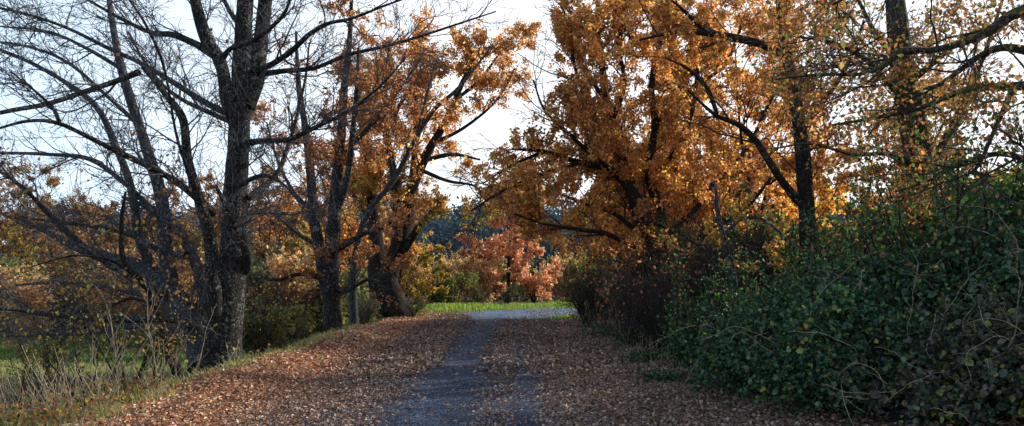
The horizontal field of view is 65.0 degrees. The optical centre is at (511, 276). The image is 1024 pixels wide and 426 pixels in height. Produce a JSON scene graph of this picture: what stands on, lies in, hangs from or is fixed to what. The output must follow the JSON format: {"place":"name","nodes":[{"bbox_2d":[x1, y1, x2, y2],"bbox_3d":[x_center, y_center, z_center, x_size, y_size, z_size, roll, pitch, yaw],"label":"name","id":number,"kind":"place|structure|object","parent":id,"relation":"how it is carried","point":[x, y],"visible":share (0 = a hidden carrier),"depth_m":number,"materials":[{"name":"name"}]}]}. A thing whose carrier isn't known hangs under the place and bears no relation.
{"place":"outdoors","nodes":[
{"label":"outdoors","id":0,"kind":"place"},
{"bbox_2d":[14,320,377,425],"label":"verge grass","id":1,"kind":"structure","parent":0,"point":[212,371],"depth_m":11.45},
{"bbox_2d":[304,308,610,425],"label":"road","id":2,"kind":"structure","parent":0,"point":[414,416],"depth_m":11.20,"materials":[{"name":"asphalt"}]},
{"bbox_2d":[0,253,1023,425],"bbox_3d":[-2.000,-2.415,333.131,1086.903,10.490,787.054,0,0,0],"label":"ground","id":3,"kind":"structure","parent":0,"point":[785,409],"depth_m":10.61,"materials":[{"name":"plant"}]},
{"bbox_2d":[0,180,39,269],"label":"tree","id":4,"kind":"object","parent":3,"relation":"on","point":[12,185],"visible":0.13,"depth_m":59.08,"materials":[{"name":"orange plant"}]},
{"bbox_2d":[0,217,49,274],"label":"tree","id":5,"kind":"object","parent":3,"relation":"on","point":[10,233],"visible":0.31,"depth_m":42.04,"materials":[{"name":"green plant"}]},
{"bbox_2d":[0,259,58,349],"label":"shrub","id":6,"kind":"object","parent":3,"relation":"on","point":[35,304],"visible":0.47,"depth_m":29.88,"materials":[{"name":"orange plant"}]},
{"bbox_2d":[0,309,69,424],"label":"sapling","id":7,"kind":"object","parent":3,"relation":"on","point":[22,375],"visible":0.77,"depth_m":10.06,"materials":[{"name":"yellow plant"}]},
{"bbox_2d":[0,287,102,410],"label":"sapling","id":8,"kind":"object","parent":3,"relation":"on","point":[44,361],"visible":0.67,"depth_m":10.87,"materials":[{"name":"yellow plant"}]},
{"bbox_2d":[2,156,104,279],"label":"tree","id":9,"kind":"object","parent":3,"relation":"on","point":[55,182],"visible":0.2,"depth_m":46.29,"materials":[{"name":"orange plant"}]},
{"bbox_2d":[0,247,121,331],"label":"shrub","id":10,"kind":"object","parent":3,"relation":"on","point":[4,261],"visible":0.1,"depth_m":34.12,"materials":[{"name":"orange plant"}]},
{"bbox_2d":[0,340,124,425],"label":"weed clump","id":11,"kind":"object","parent":3,"relation":"on","point":[3,416],"visible":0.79,"depth_m":8.24,"materials":[{"name":"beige plant"}]},
{"bbox_2d":[29,256,103,329],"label":"shrub","id":12,"kind":"object","parent":3,"relation":"on","point":[83,311],"visible":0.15,"depth_m":33.27,"materials":[{"name":"brown plant"}]},
{"bbox_2d":[27,190,117,277],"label":"tree","id":13,"kind":"object","parent":3,"relation":"on","point":[82,236],"visible":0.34,"depth_m":39.64,"materials":[{"name":"orange plant"}]},
{"bbox_2d":[15,288,137,407],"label":"sapling","id":14,"kind":"object","parent":3,"relation":"on","point":[77,360],"visible":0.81,"depth_m":10.11,"materials":[{"name":"yellow plant"}]},
{"bbox_2d":[0,343,179,425],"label":"weed clump","id":15,"kind":"object","parent":3,"relation":"on","point":[77,397],"visible":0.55,"depth_m":8.53,"materials":[{"name":"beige plant"}]},
{"bbox_2d":[78,276,132,395],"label":"dry stalk","id":16,"kind":"object","parent":3,"relation":"on","point":[122,329],"visible":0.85,"depth_m":10.27,"materials":[{"name":"beige plant"}]},
{"bbox_2d":[65,243,146,347],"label":"shrub","id":17,"kind":"object","parent":3,"relation":"on","point":[128,304],"visible":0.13,"depth_m":30.07,"materials":[{"name":"brown plant"}]},
{"bbox_2d":[75,195,141,296],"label":"tree","id":18,"kind":"object","parent":3,"relation":"on","point":[127,240],"visible":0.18,"depth_m":50.28,"materials":[{"name":"orange plant"}]},
{"bbox_2d":[0,0,217,383],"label":"tree","id":19,"kind":"object","parent":3,"relation":"on","point":[155,279],"visible":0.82,"depth_m":16.09,"materials":[{"name":"grey plant"}]},
{"bbox_2d":[25,191,196,379],"bbox_3d":[-6.028,0.295,12.183,1.120,3.169,2.579,0,0,32],"label":"tree","id":20,"kind":"object","parent":3,"relation":"on","point":[136,276],"visible":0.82,"depth_m":12.23,"materials":[{"name":"brown plant"}]},
{"bbox_2d":[66,260,208,394],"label":"sapling","id":21,"kind":"object","parent":3,"relation":"on","point":[149,351],"visible":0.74,"depth_m":11.44,"materials":[{"name":"brown plant"}]},
{"bbox_2d":[72,328,217,409],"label":"weed clump","id":22,"kind":"object","parent":3,"relation":"on","point":[134,386],"visible":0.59,"depth_m":9.79,"materials":[{"name":"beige plant"}]},
{"bbox_2d":[116,274,181,388],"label":"dry stalk","id":23,"kind":"object","parent":3,"relation":"on","point":[148,334],"visible":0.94,"depth_m":10.61,"materials":[{"name":"beige plant"}]},
{"bbox_2d":[105,168,193,261],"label":"tree","id":24,"kind":"object","parent":3,"relation":"on","point":[187,213],"visible":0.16,"depth_m":45.22,"materials":[{"name":"orange plant"}]},
{"bbox_2d":[124,285,197,390],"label":"sapling","id":25,"kind":"object","parent":3,"relation":"on","point":[157,345],"visible":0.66,"depth_m":12.06,"materials":[{"name":"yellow plant"}]},
{"bbox_2d":[138,241,204,341],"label":"shrub","id":26,"kind":"object","parent":3,"relation":"on","point":[186,285],"visible":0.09,"depth_m":31.54,"materials":[{"name":"orange plant"}]},
{"bbox_2d":[0,309,383,421],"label":"field grass","id":27,"kind":"structure","parent":3,"relation":"on","point":[14,384],"depth_m":23.59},
{"bbox_2d":[189,169,266,251],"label":"tree","id":28,"kind":"object","parent":3,"relation":"on","point":[214,206],"visible":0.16,"depth_m":56.03,"materials":[{"name":"orange plant"}]},
{"bbox_2d":[188,240,298,317],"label":"shrub","id":29,"kind":"object","parent":3,"relation":"on","point":[257,272],"visible":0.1,"depth_m":35.42,"materials":[{"name":"orange plant"}]},
{"bbox_2d":[0,0,525,377],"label":"tree","id":30,"kind":"object","parent":3,"relation":"on","point":[228,266],"visible":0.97,"depth_m":13.58,"materials":[{"name":"grey plant"}]},
{"bbox_2d":[242,276,298,356],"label":"sapling","id":31,"kind":"object","parent":3,"relation":"on","point":[267,338],"visible":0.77,"depth_m":15.51,"materials":[{"name":"green plant"}]},
{"bbox_2d":[246,159,311,268],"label":"tree","id":32,"kind":"object","parent":3,"relation":"on","point":[289,235],"visible":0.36,"depth_m":40.06,"materials":[{"name":"orange plant"}]},
{"bbox_2d":[246,259,313,345],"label":"shrub","id":33,"kind":"object","parent":3,"relation":"on","point":[287,289],"visible":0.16,"depth_m":30.95,"materials":[{"name":"green plant"}]},
{"bbox_2d":[242,293,319,356],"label":"shrub","id":34,"kind":"object","parent":3,"relation":"on","point":[278,338],"visible":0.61,"depth_m":16.53,"materials":[{"name":"green plant"}]},
{"bbox_2d":[245,276,319,354],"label":"shrub","id":35,"kind":"object","parent":3,"relation":"on","point":[273,300],"visible":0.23,"depth_m":19.98,"materials":[{"name":"green plant"}]},
{"bbox_2d":[252,269,317,344],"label":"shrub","id":36,"kind":"object","parent":3,"relation":"on","point":[290,337],"visible":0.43,"depth_m":18.15,"materials":[{"name":"green plant"}]},
{"bbox_2d":[255,242,319,337],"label":"shrub","id":37,"kind":"object","parent":3,"relation":"on","point":[279,264],"visible":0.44,"depth_m":32.90,"materials":[{"name":"orange plant"}]},
{"bbox_2d":[255,138,334,256],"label":"tree","id":38,"kind":"object","parent":3,"relation":"on","point":[292,209],"visible":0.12,"depth_m":45.63,"materials":[{"name":"orange plant"}]},
{"bbox_2d":[281,221,325,299],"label":"tree","id":39,"kind":"object","parent":3,"relation":"on","point":[299,239],"visible":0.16,"depth_m":36.23,"materials":[{"name":"orange plant"}]},
{"bbox_2d":[260,261,368,335],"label":"shrub","id":40,"kind":"object","parent":3,"relation":"on","point":[319,326],"visible":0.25,"depth_m":33.77,"materials":[{"name":"green plant"}]},
{"bbox_2d":[246,0,440,332],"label":"tree","id":41,"kind":"object","parent":3,"relation":"on","point":[326,254],"visible":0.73,"depth_m":24.75,"materials":[{"name":"brown plant"}]},
{"bbox_2d":[303,154,402,297],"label":"tree","id":42,"kind":"object","parent":3,"relation":"on","point":[344,238],"visible":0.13,"depth_m":41.41,"materials":[{"name":"orange plant"}]},
{"bbox_2d":[340,284,382,324],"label":"shrub","id":43,"kind":"object","parent":3,"relation":"on","point":[362,316],"visible":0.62,"depth_m":28.08,"materials":[{"name":"green plant"}]},
{"bbox_2d":[382,176,436,287],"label":"tree","id":44,"kind":"object","parent":3,"relation":"on","point":[415,249],"visible":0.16,"depth_m":46.78,"materials":[{"name":"orange plant"}]},
{"bbox_2d":[399,293,427,316],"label":"shrub","id":45,"kind":"object","parent":3,"relation":"on","point":[422,304],"visible":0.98,"depth_m":31.99,"materials":[{"name":"green plant"}]},
{"bbox_2d":[402,258,435,303],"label":"shrub","id":46,"kind":"object","parent":3,"relation":"on","point":[420,274],"visible":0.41,"depth_m":46.83,"materials":[{"name":"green plant"}]},
{"bbox_2d":[402,242,451,302],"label":"bush","id":47,"kind":"object","parent":3,"relation":"on","point":[412,290],"visible":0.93,"depth_m":40.72,"materials":[{"name":"yellow plant"}]},
{"bbox_2d":[314,6,541,318],"bbox_3d":[-3.495,-4.800,32.742,9.559,13.559,6.555,0,0,0],"label":"tree","id":48,"kind":"object","parent":3,"relation":"on","point":[366,179],"visible":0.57,"depth_m":32.53,"materials":[{"name":"orange plant"}]},
{"bbox_2d":[341,26,525,325],"bbox_3d":[-2.853,-3.360,27.143,6.409,10.026,2.707,0,0,-8],"label":"tree","id":49,"kind":"object","parent":3,"relation":"on","point":[353,303],"visible":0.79,"depth_m":26.93,"materials":[{"name":"orange plant"}]},
{"bbox_2d":[408,275,458,303],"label":"shrub","id":50,"kind":"object","parent":3,"relation":"on","point":[436,296],"visible":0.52,"depth_m":47.29,"materials":[{"name":"green plant"}]},
{"bbox_2d":[1,193,905,294],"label":"distant wood","id":51,"kind":"object","parent":3,"relation":"on","point":[439,228],"visible":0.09,"depth_m":99.03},
{"bbox_2d":[431,266,479,302],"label":"shrub","id":52,"kind":"object","parent":3,"relation":"on","point":[454,298],"visible":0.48,"depth_m":48.07,"materials":[{"name":"green plant"}]},
{"bbox_2d":[316,299,613,325],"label":"roadside grass","id":53,"kind":"structure","parent":3,"relation":"on","point":[453,306],"depth_m":40.81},
{"bbox_2d":[450,249,482,300],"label":"shrub","id":54,"kind":"object","parent":3,"relation":"on","point":[467,262],"visible":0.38,"depth_m":53.59,"materials":[{"name":"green plant"}]},
{"bbox_2d":[468,253,504,301],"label":"shrub","id":55,"kind":"object","parent":3,"relation":"on","point":[486,283],"visible":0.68,"depth_m":51.54,"materials":[{"name":"orange plant"}]},
{"bbox_2d":[454,162,545,302],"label":"tree","id":56,"kind":"object","parent":3,"relation":"on","point":[515,246],"visible":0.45,"depth_m":52.20,"materials":[{"name":"orange plant"}]},
{"bbox_2d":[495,280,522,303],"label":"shrub","id":57,"kind":"object","parent":3,"relation":"on","point":[506,298],"visible":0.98,"depth_m":48.75,"materials":[{"name":"green plant"}]},
{"bbox_2d":[498,255,565,301],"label":"shrub","id":58,"kind":"object","parent":3,"relation":"on","point":[532,271],"visible":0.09,"depth_m":60.00,"materials":[{"name":"orange plant"}]},
{"bbox_2d":[505,253,564,302],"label":"shrub","id":59,"kind":"object","parent":3,"relation":"on","point":[533,283],"visible":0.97,"depth_m":50.98,"materials":[{"name":"orange plant"}]},
{"bbox_2d":[53,307,1023,425],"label":"fallen leaves","id":60,"kind":"object","parent":3,"relation":"on","point":[402,339],"visible":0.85,"depth_m":11.42,"materials":[{"name":"brown plant"}]},
{"bbox_2d":[534,262,567,301],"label":"shrub","id":61,"kind":"object","parent":3,"relation":"on","point":[555,292],"visible":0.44,"depth_m":55.80,"materials":[{"name":"orange plant"}]},
{"bbox_2d":[558,266,594,316],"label":"shrub","id":62,"kind":"object","parent":3,"relation":"on","point":[574,283],"visible":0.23,"depth_m":30.59,"materials":[{"name":"green plant"}]},
{"bbox_2d":[538,246,627,328],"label":"shrub","id":63,"kind":"object","parent":3,"relation":"on","point":[581,309],"visible":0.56,"depth_m":24.84,"materials":[{"name":"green plant"}]},
{"bbox_2d":[556,253,615,300],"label":"shrub","id":64,"kind":"object","parent":3,"relation":"on","point":[575,266],"visible":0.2,"depth_m":56.57,"materials":[{"name":"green plant"}]},
{"bbox_2d":[570,301,656,337],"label":"weed clump","id":65,"kind":"object","parent":3,"relation":"on","point":[599,331],"visible":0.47,"depth_m":20.87,"materials":[{"name":"green plant"}]},
{"bbox_2d":[572,239,671,331],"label":"shrub","id":66,"kind":"object","parent":3,"relation":"on","point":[597,280],"visible":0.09,"depth_m":22.98,"materials":[{"name":"brown plant"}]},
{"bbox_2d":[587,309,667,347],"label":"weed clump","id":67,"kind":"object","parent":3,"relation":"on","point":[629,337],"visible":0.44,"depth_m":17.34,"materials":[{"name":"green plant"}]},
{"bbox_2d":[429,0,828,311],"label":"tree","id":68,"kind":"object","parent":3,"relation":"on","point":[580,107],"visible":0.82,"depth_m":21.09,"materials":[{"name":"orange plant"}]},
{"bbox_2d":[581,241,689,333],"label":"shrub","id":69,"kind":"object","parent":3,"relation":"on","point":[599,268],"visible":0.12,"depth_m":21.99,"materials":[{"name":"brown plant"}]},
{"bbox_2d":[584,249,698,345],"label":"shrub","id":70,"kind":"object","parent":3,"relation":"on","point":[624,297],"visible":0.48,"depth_m":17.52,"materials":[{"name":"brown plant"}]},
{"bbox_2d":[609,331,673,363],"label":"weed clump","id":71,"kind":"object","parent":3,"relation":"on","point":[645,353],"visible":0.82,"depth_m":14.46,"materials":[{"name":"green plant"}]},
{"bbox_2d":[569,44,738,285],"bbox_3d":[5.414,-3.786,29.393,5.553,10.404,6.200,0,0,-43],"label":"tree","id":72,"kind":"object","parent":3,"relation":"on","point":[618,223],"visible":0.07,"depth_m":28.96,"materials":[{"name":"orange plant"}]},
{"bbox_2d":[627,354,687,382],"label":"weed clump","id":73,"kind":"object","parent":3,"relation":"on","point":[662,375],"visible":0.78,"depth_m":12.08,"materials":[{"name":"green plant"}]},
{"bbox_2d":[595,254,723,354],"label":"shrub","id":74,"kind":"object","parent":3,"relation":"on","point":[660,320],"visible":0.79,"depth_m":15.45,"materials":[{"name":"brown plant"}]},
{"bbox_2d":[601,225,725,332],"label":"shrub","id":75,"kind":"object","parent":3,"relation":"on","point":[646,259],"visible":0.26,"depth_m":18.83,"materials":[{"name":"brown plant"}]},
{"bbox_2d":[609,185,753,325],"bbox_3d":[4.944,-0.517,22.092,4.793,4.044,4.003,0,0,-3],"label":"shrub","id":76,"kind":"object","parent":3,"relation":"on","point":[667,226],"visible":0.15,"depth_m":21.32,"materials":[{"name":"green plant"}]},
{"bbox_2d":[613,77,755,266],"bbox_3d":[5.783,-2.951,27.439,5.019,8.423,4.495,0,0,18],"label":"tree","id":77,"kind":"object","parent":3,"relation":"on","point":[684,212],"visible":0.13,"depth_m":26.75,"materials":[{"name":"orange plant"}]},
{"bbox_2d":[631,218,751,286],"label":"shrub","id":78,"kind":"object","parent":3,"relation":"on","point":[683,229],"visible":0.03,"depth_m":22.41,"materials":[{"name":"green plant"}]},
{"bbox_2d":[663,252,733,353],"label":"sapling","id":79,"kind":"object","parent":3,"relation":"on","point":[713,281],"visible":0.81,"depth_m":12.70,"materials":[{"name":"green plant"}]},
{"bbox_2d":[634,215,792,320],"bbox_3d":[4.235,0.164,17.040,3.318,2.800,2.772,0,0,-43],"label":"shrub","id":80,"kind":"object","parent":3,"relation":"on","point":[710,268],"visible":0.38,"depth_m":16.59,"materials":[{"name":"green plant"}]},
{"bbox_2d":[648,212,780,320],"bbox_3d":[4.772,-0.112,19.833,3.003,3.187,3.851,0,0,-34],"label":"shrub","id":81,"kind":"object","parent":3,"relation":"on","point":[693,249],"visible":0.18,"depth_m":19.11,"materials":[{"name":"green plant"}]},
{"bbox_2d":[648,261,786,374],"bbox_3d":[3.886,0.922,13.193,3.310,2.375,3.602,0,0,0],"label":"bramble bush","id":82,"kind":"object","parent":3,"relation":"on","point":[679,337],"visible":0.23,"depth_m":13.09,"materials":[{"name":"green plant"}]},
{"bbox_2d":[652,174,812,304],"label":"tree","id":83,"kind":"object","parent":3,"relation":"on","point":[721,233],"visible":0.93,"depth_m":14.87,"materials":[{"name":"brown plant"}]},
{"bbox_2d":[659,3,807,272],"bbox_3d":[8.175,-4.715,30.737,6.081,11.395,6.791,0,0,25],"label":"tree","id":84,"kind":"object","parent":3,"relation":"on","point":[751,102],"visible":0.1,"depth_m":30.55,"materials":[{"name":"orange plant"}]},
{"bbox_2d":[648,273,862,403],"bbox_3d":[3.658,0.982,10.672,3.553,2.070,3.104,0,0,0],"label":"bramble bush","id":85,"kind":"object","parent":3,"relation":"on","point":[721,355],"visible":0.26,"depth_m":10.46,"materials":[{"name":"green plant"}]},
{"bbox_2d":[602,0,910,282],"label":"tree","id":86,"kind":"object","parent":3,"relation":"on","point":[670,18],"visible":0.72,"depth_m":17.45,"materials":[{"name":"orange plant"}]},
{"bbox_2d":[715,239,801,323],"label":"sapling","id":87,"kind":"object","parent":3,"relation":"on","point":[742,289],"visible":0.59,"depth_m":11.85,"materials":[{"name":"green plant"}]},
{"bbox_2d":[661,0,856,239],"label":"tree","id":88,"kind":"object","parent":3,"relation":"on","point":[779,191],"visible":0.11,"depth_m":26.07,"materials":[{"name":"orange plant"}]},
{"bbox_2d":[700,172,837,301],"bbox_3d":[5.602,-0.485,18.202,3.276,3.477,4.202,0,0,31],"label":"shrub","id":89,"kind":"object","parent":3,"relation":"on","point":[790,229],"visible":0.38,"depth_m":17.86,"materials":[{"name":"green plant"}]},
{"bbox_2d":[712,211,858,292],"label":"shrub","id":90,"kind":"object","parent":3,"relation":"on","point":[769,220],"visible":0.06,"depth_m":19.21,"materials":[{"name":"green plant"}]},
{"bbox_2d":[760,214,851,302],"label":"sapling","id":91,"kind":"object","parent":3,"relation":"on","point":[790,258],"visible":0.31,"depth_m":11.58,"materials":[{"name":"green plant"}]},
{"bbox_2d":[760,163,857,242],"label":"tree","id":92,"kind":"object","parent":3,"relation":"on","point":[822,205],"visible":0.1,"depth_m":24.34,"materials":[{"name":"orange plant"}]},
{"bbox_2d":[701,244,988,425],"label":"bramble bush","id":93,"kind":"object","parent":3,"relation":"on","point":[817,339],"visible":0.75,"depth_m":8.72,"materials":[{"name":"green plant"}]},
{"bbox_2d":[790,187,903,296],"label":"sapling","id":94,"kind":"object","parent":3,"relation":"on","point":[814,244],"visible":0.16,"depth_m":11.51,"materials":[{"name":"green plant"}]},
{"bbox_2d":[784,175,917,276],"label":"sapling","id":95,"kind":"object","parent":3,"relation":"on","point":[819,223],"visible":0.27,"depth_m":11.18,"materials":[{"name":"green plant"}]},
{"bbox_2d":[721,0,1023,262],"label":"tree","id":96,"kind":"object","parent":3,"relation":"on","point":[901,13],"visible":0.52,"depth_m":11.92,"materials":[{"name":"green plant"}]},
{"bbox_2d":[816,165,930,284],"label":"sapling","id":97,"kind":"object","parent":3,"relation":"on","point":[864,219],"visible":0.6,"depth_m":9.88,"materials":[{"name":"green plant"}]},
{"bbox_2d":[746,0,1023,253],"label":"tree","id":98,"kind":"object","parent":3,"relation":"on","point":[975,38],"visible":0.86,"depth_m":9.59,"materials":[{"name":"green plant"}]},
{"bbox_2d":[752,210,1020,367],"bbox_3d":[4.968,0.489,10.487,3.892,2.509,3.863,0,0,0],"label":"bramble bush","id":99,"kind":"object","parent":3,"relation":"on","point":[848,278],"visible":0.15,"depth_m":9.79,"materials":[{"name":"green plant"}]},
{"bbox_2d":[830,71,968,233],"bbox_3d":[9.377,-2.007,19.272,3.866,6.072,2.923,0,0,0],"label":"tree","id":100,"kind":"object","parent":3,"relation":"on","point":[878,142],"visible":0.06,"depth_m":19.12,"materials":[{"name":"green plant"}]},
{"bbox_2d":[822,156,1007,267],"bbox_3d":[7.540,-0.340,13.988,4.971,3.548,4.896,0,0,0],"label":"bramble bush","id":101,"kind":"object","parent":3,"relation":"on","point":[966,186],"depth_m":13.83,"materials":[{"name":"green plant"}]},
{"bbox_2d":[809,321,1023,425],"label":"bramble bush","id":102,"kind":"object","parent":3,"relation":"on","point":[917,395],"visible":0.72,"depth_m":7.71,"materials":[{"name":"green plant"}]},
{"bbox_2d":[840,130,996,265],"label":"sapling","id":103,"kind":"object","parent":3,"relation":"on","point":[880,177],"visible":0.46,"depth_m":10.37,"materials":[{"name":"green plant"}]},
{"bbox_2d":[851,25,997,213],"bbox_3d":[8.721,-2.011,17.260,2.923,6.072,3.866,0,0,22],"label":"tree","id":104,"kind":"object","parent":3,"relation":"on","point":[939,93],"visible":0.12,"depth_m":16.87,"materials":[{"name":"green plant"}]},
{"bbox_2d":[869,251,1023,422],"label":"bramble bush","id":105,"kind":"object","parent":3,"relation":"on","point":[966,350],"visible":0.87,"depth_m":7.49,"materials":[{"name":"green plant"}]},
{"bbox_2d":[875,172,1023,350],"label":"bramble bush","id":106,"kind":"object","parent":3,"relation":"on","point":[996,273],"visible":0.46,"depth_m":8.96,"materials":[{"name":"green plant"}]},
{"bbox_2d":[876,151,1023,262],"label":"bramble bush","id":107,"kind":"object","parent":3,"relation":"on","point":[954,198],"visible":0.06,"depth_m":10.86,"materials":[{"name":"green plant"}]},
{"bbox_2d":[911,101,1023,281],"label":"sapling","id":108,"kind":"object","parent":3,"relation":"on","point":[987,218],"visible":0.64,"depth_m":9.15,"materials":[{"name":"green plant"}]},
{"bbox_2d":[987,107,1023,215],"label":"sapling","id":109,"kind":"object","parent":3,"relation":"on","point":[999,170],"visible":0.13,"depth_m":10.21,"materials":[{"name":"green plant"}]},
{"bbox_2d":[0,0,1023,243],"label":"sky","id":110,"kind":"structure","parent":0,"point":[493,127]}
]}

